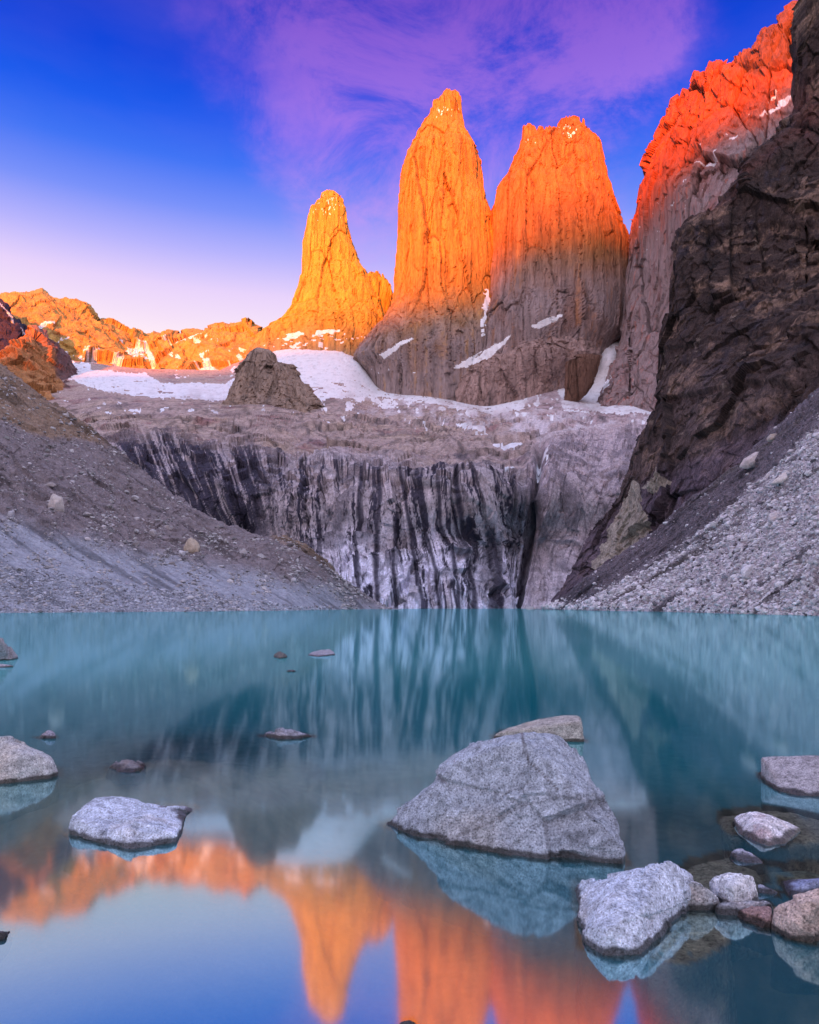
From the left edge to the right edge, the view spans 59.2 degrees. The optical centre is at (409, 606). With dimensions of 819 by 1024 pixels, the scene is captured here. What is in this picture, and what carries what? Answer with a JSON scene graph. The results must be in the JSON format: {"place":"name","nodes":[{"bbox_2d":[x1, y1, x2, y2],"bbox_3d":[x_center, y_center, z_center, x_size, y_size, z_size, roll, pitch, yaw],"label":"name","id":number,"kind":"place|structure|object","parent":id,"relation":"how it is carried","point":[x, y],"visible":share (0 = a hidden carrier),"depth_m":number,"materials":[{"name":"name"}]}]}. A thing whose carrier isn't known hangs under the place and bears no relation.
{"place":"outdoors","nodes":[
{"label":"outdoors","id":0,"kind":"place"},
{"bbox_2d":[0,298,26,350],"bbox_3d":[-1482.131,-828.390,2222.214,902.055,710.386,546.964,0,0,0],"label":"mountain","id":1,"kind":"structure","parent":0,"point":[12,326],"depth_m":2277.87,"materials":[{"name":"stone"}]},
{"bbox_2d":[0,325,78,399],"bbox_3d":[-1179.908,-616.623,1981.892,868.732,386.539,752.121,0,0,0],"label":"mountain","id":2,"kind":"structure","parent":0,"point":[37,359],"depth_m":1934.76,"materials":[{"name":"stone"}]},
{"bbox_2d":[0,288,262,369],"bbox_3d":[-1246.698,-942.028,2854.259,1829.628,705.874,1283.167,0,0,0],"label":"mountain","id":3,"kind":"structure","parent":0,"point":[78,330],"depth_m":2717.62,"materials":[{"name":"stone"}]},
{"bbox_2d":[0,363,386,612],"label":"hillside","id":4,"kind":"structure","parent":0,"point":[74,520],"depth_m":321.36,"materials":[{"name":"grey gravel"}]},
{"bbox_2d":[7,510,14,516],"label":"boulder","id":5,"kind":"object","parent":4,"relation":"on","point":[11,513],"visible":0.91,"depth_m":250.20,"materials":[{"name":"stone"}]},
{"bbox_2d":[45,482,56,487],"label":"boulder","id":6,"kind":"object","parent":4,"relation":"on","point":[51,484],"visible":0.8,"depth_m":307.57,"materials":[{"name":"stone"}]},
{"bbox_2d":[48,494,64,512],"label":"boulder","id":7,"kind":"object","parent":4,"relation":"on","point":[56,502],"visible":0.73,"depth_m":278.65,"materials":[{"name":"stone"}]},
{"bbox_2d":[83,512,91,516],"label":"boulder","id":8,"kind":"object","parent":4,"relation":"on","point":[87,514],"visible":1,"depth_m":296.78,"materials":[{"name":"stone"}]},
{"bbox_2d":[131,495,138,499],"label":"boulder","id":9,"kind":"object","parent":4,"relation":"on","point":[134,497],"visible":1,"depth_m":369.45,"materials":[{"name":"stone"}]},
{"bbox_2d":[133,540,139,546],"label":"boulder","id":10,"kind":"object","parent":4,"relation":"on","point":[136,543],"visible":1,"depth_m":296.91,"materials":[{"name":"stone"}]},
{"bbox_2d":[149,529,155,536],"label":"boulder","id":11,"kind":"object","parent":4,"relation":"on","point":[152,532],"visible":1,"depth_m":322.14,"materials":[{"name":"stone"}]},
{"bbox_2d":[0,565,325,612],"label":"shore gravel","id":12,"kind":"structure","parent":4,"relation":"on","point":[155,602],"depth_m":214.85,"materials":[{"name":"grey gravel"}]},
{"bbox_2d":[164,525,173,529],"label":"boulder","id":13,"kind":"object","parent":4,"relation":"on","point":[168,527],"visible":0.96,"depth_m":351.36,"materials":[{"name":"stone"}]},
{"bbox_2d":[179,550,185,555],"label":"boulder","id":14,"kind":"object","parent":4,"relation":"on","point":[182,553],"visible":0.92,"depth_m":313.69,"materials":[{"name":"stone"}]},
{"bbox_2d":[183,537,199,553],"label":"boulder","id":15,"kind":"object","parent":4,"relation":"on","point":[192,545],"visible":0.8,"depth_m":326.57,"materials":[{"name":"stone"}]},
{"bbox_2d":[0,375,391,612],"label":"scree stones","id":16,"kind":"object","parent":4,"relation":"on","point":[341,589],"visible":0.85,"depth_m":320.47,"materials":[{"name":"grey stone"}]},
{"bbox_2d":[240,548,246,555],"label":"boulder","id":17,"kind":"object","parent":4,"relation":"on","point":[243,550],"visible":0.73,"depth_m":358.32,"materials":[{"name":"stone"}]},
{"bbox_2d":[257,554,265,558],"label":"boulder","id":18,"kind":"object","parent":4,"relation":"on","point":[261,556],"visible":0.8,"depth_m":363.56,"materials":[{"name":"stone"}]},
{"bbox_2d":[48,358,649,608],"bbox_3d":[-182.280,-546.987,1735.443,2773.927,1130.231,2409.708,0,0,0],"label":"terrain","id":19,"kind":"structure","parent":0,"point":[390,508],"depth_m":681.90,"materials":[{"name":"grey stone"}]},
{"bbox_2d":[221,347,324,412],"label":"rock outcrop","id":20,"kind":"object","parent":19,"relation":"on","point":[263,375],"visible":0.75,"depth_m":1571.31,"materials":[{"name":"stone"}]},
{"bbox_2d":[245,190,392,357],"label":"rock tower","id":21,"kind":"structure","parent":19,"relation":"on","point":[342,299],"depth_m":2452.59,"materials":[{"name":"stone"}]},
{"bbox_2d":[64,340,650,482],"bbox_3d":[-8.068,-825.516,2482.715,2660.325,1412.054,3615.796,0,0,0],"label":"snowfield","id":22,"kind":"structure","parent":19,"relation":"on","point":[324,369],"depth_m":2014.90,"materials":[{"name":"white snow"}]},
{"bbox_2d":[353,88,492,400],"bbox_3d":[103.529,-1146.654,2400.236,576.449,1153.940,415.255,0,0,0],"label":"rock tower","id":23,"kind":"structure","parent":19,"relation":"on","point":[426,335],"depth_m":2270.78,"materials":[{"name":"stone"}]},
{"bbox_2d":[455,333,602,405],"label":"rock buttress","id":24,"kind":"object","parent":19,"relation":"on","point":[524,370],"visible":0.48,"depth_m":2138.97,"materials":[{"name":"stone"}]},
{"bbox_2d":[472,115,628,389],"bbox_3d":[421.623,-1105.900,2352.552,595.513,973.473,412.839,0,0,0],"label":"rock tower","id":25,"kind":"structure","parent":19,"relation":"on","point":[559,264],"depth_m":2189.76,"materials":[{"name":"stone"}]},
{"bbox_2d":[564,353,599,401],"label":"rock outcrop","id":26,"kind":"object","parent":19,"relation":"on","point":[581,370],"visible":0.81,"depth_m":1942.43,"materials":[{"name":"stone"}]},
{"bbox_2d":[0,0,792,333],"label":"sky","id":27,"kind":"structure","parent":0,"point":[164,164],"materials":[{"name":"blue"}]},
{"bbox_2d":[0,609,818,1023],"bbox_3d":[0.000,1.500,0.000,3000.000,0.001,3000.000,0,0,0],"label":"lake water","id":28,"kind":"structure","parent":0,"point":[290,881],"depth_m":5.25,"materials":[{"name":"teal liquid"}]},
{"bbox_2d":[0,931,9,939],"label":"rock","id":29,"kind":"object","parent":28,"relation":"in","point":[3,934],"visible":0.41,"depth_m":3.26,"materials":[{"name":"stone"}]},
{"bbox_2d":[0,664,12,667],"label":"rock slab","id":30,"kind":"object","parent":28,"relation":"in","point":[3,665],"visible":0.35,"depth_m":17.92,"materials":[{"name":"stone"}]},
{"bbox_2d":[0,638,17,659],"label":"boulder","id":31,"kind":"object","parent":28,"relation":"in","point":[7,652],"visible":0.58,"depth_m":20.21,"materials":[{"name":"stone"}]},
{"bbox_2d":[40,730,55,738],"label":"rock","id":32,"kind":"object","parent":28,"relation":"in","point":[49,734],"visible":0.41,"depth_m":8.23,"materials":[{"name":"stone"}]},
{"bbox_2d":[68,796,192,848],"bbox_3d":[-1.867,1.568,4.960,0.831,0.409,1.048,0,0,0],"label":"boulder","id":33,"kind":"object","parent":28,"relation":"in","point":[127,823],"visible":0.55,"depth_m":4.75,"materials":[{"name":"stone"}]},
{"bbox_2d":[274,651,286,658],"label":"rock","id":34,"kind":"object","parent":28,"relation":"in","point":[279,654],"visible":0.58,"depth_m":21.09,"materials":[{"name":"stone"}]},
{"bbox_2d":[265,727,310,738],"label":"rock","id":35,"kind":"object","parent":28,"relation":"in","point":[281,733],"visible":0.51,"depth_m":8.26,"materials":[{"name":"stone"}]},
{"bbox_2d":[309,649,334,656],"bbox_3d":[-2.754,1.512,22.380,0.852,0.325,1.500,0,0,0],"label":"rock slab","id":36,"kind":"object","parent":28,"relation":"in","point":[326,652],"visible":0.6,"depth_m":22.30,"materials":[{"name":"stone"}]},
{"bbox_2d":[400,1020,415,1023],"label":"rock","id":37,"kind":"object","parent":28,"relation":"in","point":[407,1022],"visible":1,"depth_m":2.57,"materials":[{"name":"stone"}]},
{"bbox_2d":[493,715,583,741],"bbox_3d":[1.456,1.532,8.431,1.052,0.564,0.849,0,0,0],"label":"boulder","id":38,"kind":"object","parent":28,"relation":"in","point":[569,728],"visible":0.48,"depth_m":8.08,"materials":[{"name":"stone"}]},
{"bbox_2d":[575,861,693,955],"bbox_3d":[1.151,1.569,3.524,0.684,0.635,0.958,0,0,11],"label":"boulder","id":39,"kind":"object","parent":28,"relation":"in","point":[635,911],"visible":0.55,"depth_m":3.31,"materials":[{"name":"stone"}]},
{"bbox_2d":[687,881,719,909],"bbox_3d":[1.448,1.504,3.653,0.235,0.297,0.210,0,0,0],"label":"boulder","id":40,"kind":"object","parent":28,"relation":"in","point":[703,898],"visible":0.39,"depth_m":3.56,"materials":[{"name":"stone"}]},
{"bbox_2d":[709,872,758,901],"bbox_3d":[1.649,1.523,3.691,0.290,0.374,0.240,0,0,-33],"label":"boulder","id":41,"kind":"object","parent":28,"relation":"in","point":[732,887],"visible":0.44,"depth_m":3.59,"materials":[{"name":"stone"}]},
{"bbox_2d":[715,900,772,914],"bbox_3d":[1.662,1.499,3.603,0.335,0.120,0.229,0,0,0],"label":"rock slab","id":42,"kind":"object","parent":28,"relation":"in","point":[727,908],"visible":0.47,"depth_m":3.52,"materials":[{"name":"stone"}]},
{"bbox_2d":[737,906,772,927],"bbox_3d":[1.651,1.531,3.443,0.156,0.198,0.207,0,0,0],"label":"rock","id":43,"kind":"object","parent":28,"relation":"in","point":[761,916],"visible":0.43,"depth_m":3.42,"materials":[{"name":"stone"}]},
{"bbox_2d":[758,885,777,893],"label":"rock","id":44,"kind":"object","parent":28,"relation":"in","point":[762,889],"visible":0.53,"depth_m":3.78,"materials":[{"name":"stone"}]},
{"bbox_2d":[761,755,818,796],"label":"boulder","id":45,"kind":"object","parent":28,"relation":"in","point":[796,775],"visible":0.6,"depth_m":5.98,"materials":[{"name":"stone"}]},
{"bbox_2d":[771,888,818,942],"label":"boulder","id":46,"kind":"object","parent":28,"relation":"in","point":[796,917],"visible":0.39,"depth_m":3.24,"materials":[{"name":"stone"}]},
{"bbox_2d":[783,878,818,894],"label":"rock slab","id":47,"kind":"object","parent":28,"relation":"in","point":[794,886],"visible":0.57,"depth_m":3.77,"materials":[{"name":"stone"}]},
{"bbox_2d":[541,388,818,615],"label":"hillside","id":48,"kind":"structure","parent":0,"point":[800,422],"depth_m":215.12,"materials":[{"name":"grey gravel"}]},
{"bbox_2d":[526,395,818,615],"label":"scree stones","id":49,"kind":"object","parent":48,"relation":"on","point":[594,602],"visible":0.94,"depth_m":179.14,"materials":[{"name":"grey stone"}]},
{"bbox_2d":[741,564,754,577],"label":"boulder","id":50,"kind":"object","parent":48,"relation":"on","point":[746,570],"visible":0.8,"depth_m":161.53,"materials":[{"name":"stone"}]},
{"bbox_2d":[739,452,758,468],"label":"boulder","id":51,"kind":"object","parent":48,"relation":"on","point":[748,462],"visible":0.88,"depth_m":220.62,"materials":[{"name":"stone"}]},
{"bbox_2d":[767,434,776,441],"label":"boulder","id":52,"kind":"object","parent":48,"relation":"on","point":[770,437],"visible":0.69,"depth_m":214.77,"materials":[{"name":"stone"}]},
{"bbox_2d":[768,511,780,522],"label":"boulder","id":53,"kind":"object","parent":48,"relation":"on","point":[772,516],"visible":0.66,"depth_m":169.32,"materials":[{"name":"stone"}]},
{"bbox_2d":[771,471,789,485],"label":"boulder","id":54,"kind":"object","parent":48,"relation":"on","point":[781,478],"visible":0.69,"depth_m":180.55,"materials":[{"name":"stone"}]},
{"bbox_2d":[551,0,818,601],"bbox_3d":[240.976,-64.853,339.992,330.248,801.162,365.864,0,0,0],"label":"cliff","id":55,"kind":"structure","parent":0,"point":[737,376],"depth_m":353.25,"materials":[{"name":"stone"}]},
{"bbox_2d":[597,0,797,411],"bbox_3d":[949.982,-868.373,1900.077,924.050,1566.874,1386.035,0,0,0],"label":"mountain","id":56,"kind":"structure","parent":0,"point":[719,121],"depth_m":1915.54,"materials":[{"name":"stone"}]},
{"bbox_3d":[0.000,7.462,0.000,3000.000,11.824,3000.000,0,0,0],"label":"lake bed","id":57,"kind":"structure","parent":0,"visible":0},
{"bbox_2d":[0,736,57,783],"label":"boulder","id":58,"kind":"object","parent":57,"relation":"on","point":[20,761],"visible":0.46,"depth_m":6.25,"materials":[{"name":"stone"}]},
{"bbox_2d":[109,759,144,772],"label":"rock","id":59,"kind":"object","parent":57,"relation":"on","point":[129,766],"visible":0.48,"depth_m":6.65,"materials":[{"name":"stone"}]},
{"bbox_2d":[387,732,624,863],"bbox_3d":[0.721,1.450,4.920,1.707,1.217,1.187,0,0,29],"label":"boulder","id":60,"kind":"object","parent":57,"relation":"on","point":[534,795],"visible":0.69,"depth_m":4.52,"materials":[{"name":"stone"}]},
{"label":"submerged rock","id":61,"kind":"object","parent":57,"relation":"on","visible":0},
{"bbox_2d":[730,848,762,862],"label":"rock","id":62,"kind":"object","parent":61,"relation":"on","point":[741,855],"visible":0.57,"depth_m":4.26,"materials":[{"name":"stone"}]},
{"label":"submerged rock","id":63,"kind":"object","parent":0,"visible":0},
{"bbox_2d":[734,811,799,845],"bbox_3d":[2.399,1.512,4.808,0.461,0.235,0.627,0,0,0],"label":"boulder","id":64,"kind":"object","parent":63,"relation":"on","point":[764,829],"visible":0.56,"depth_m":4.72,"materials":[{"name":"stone"}]}
]}

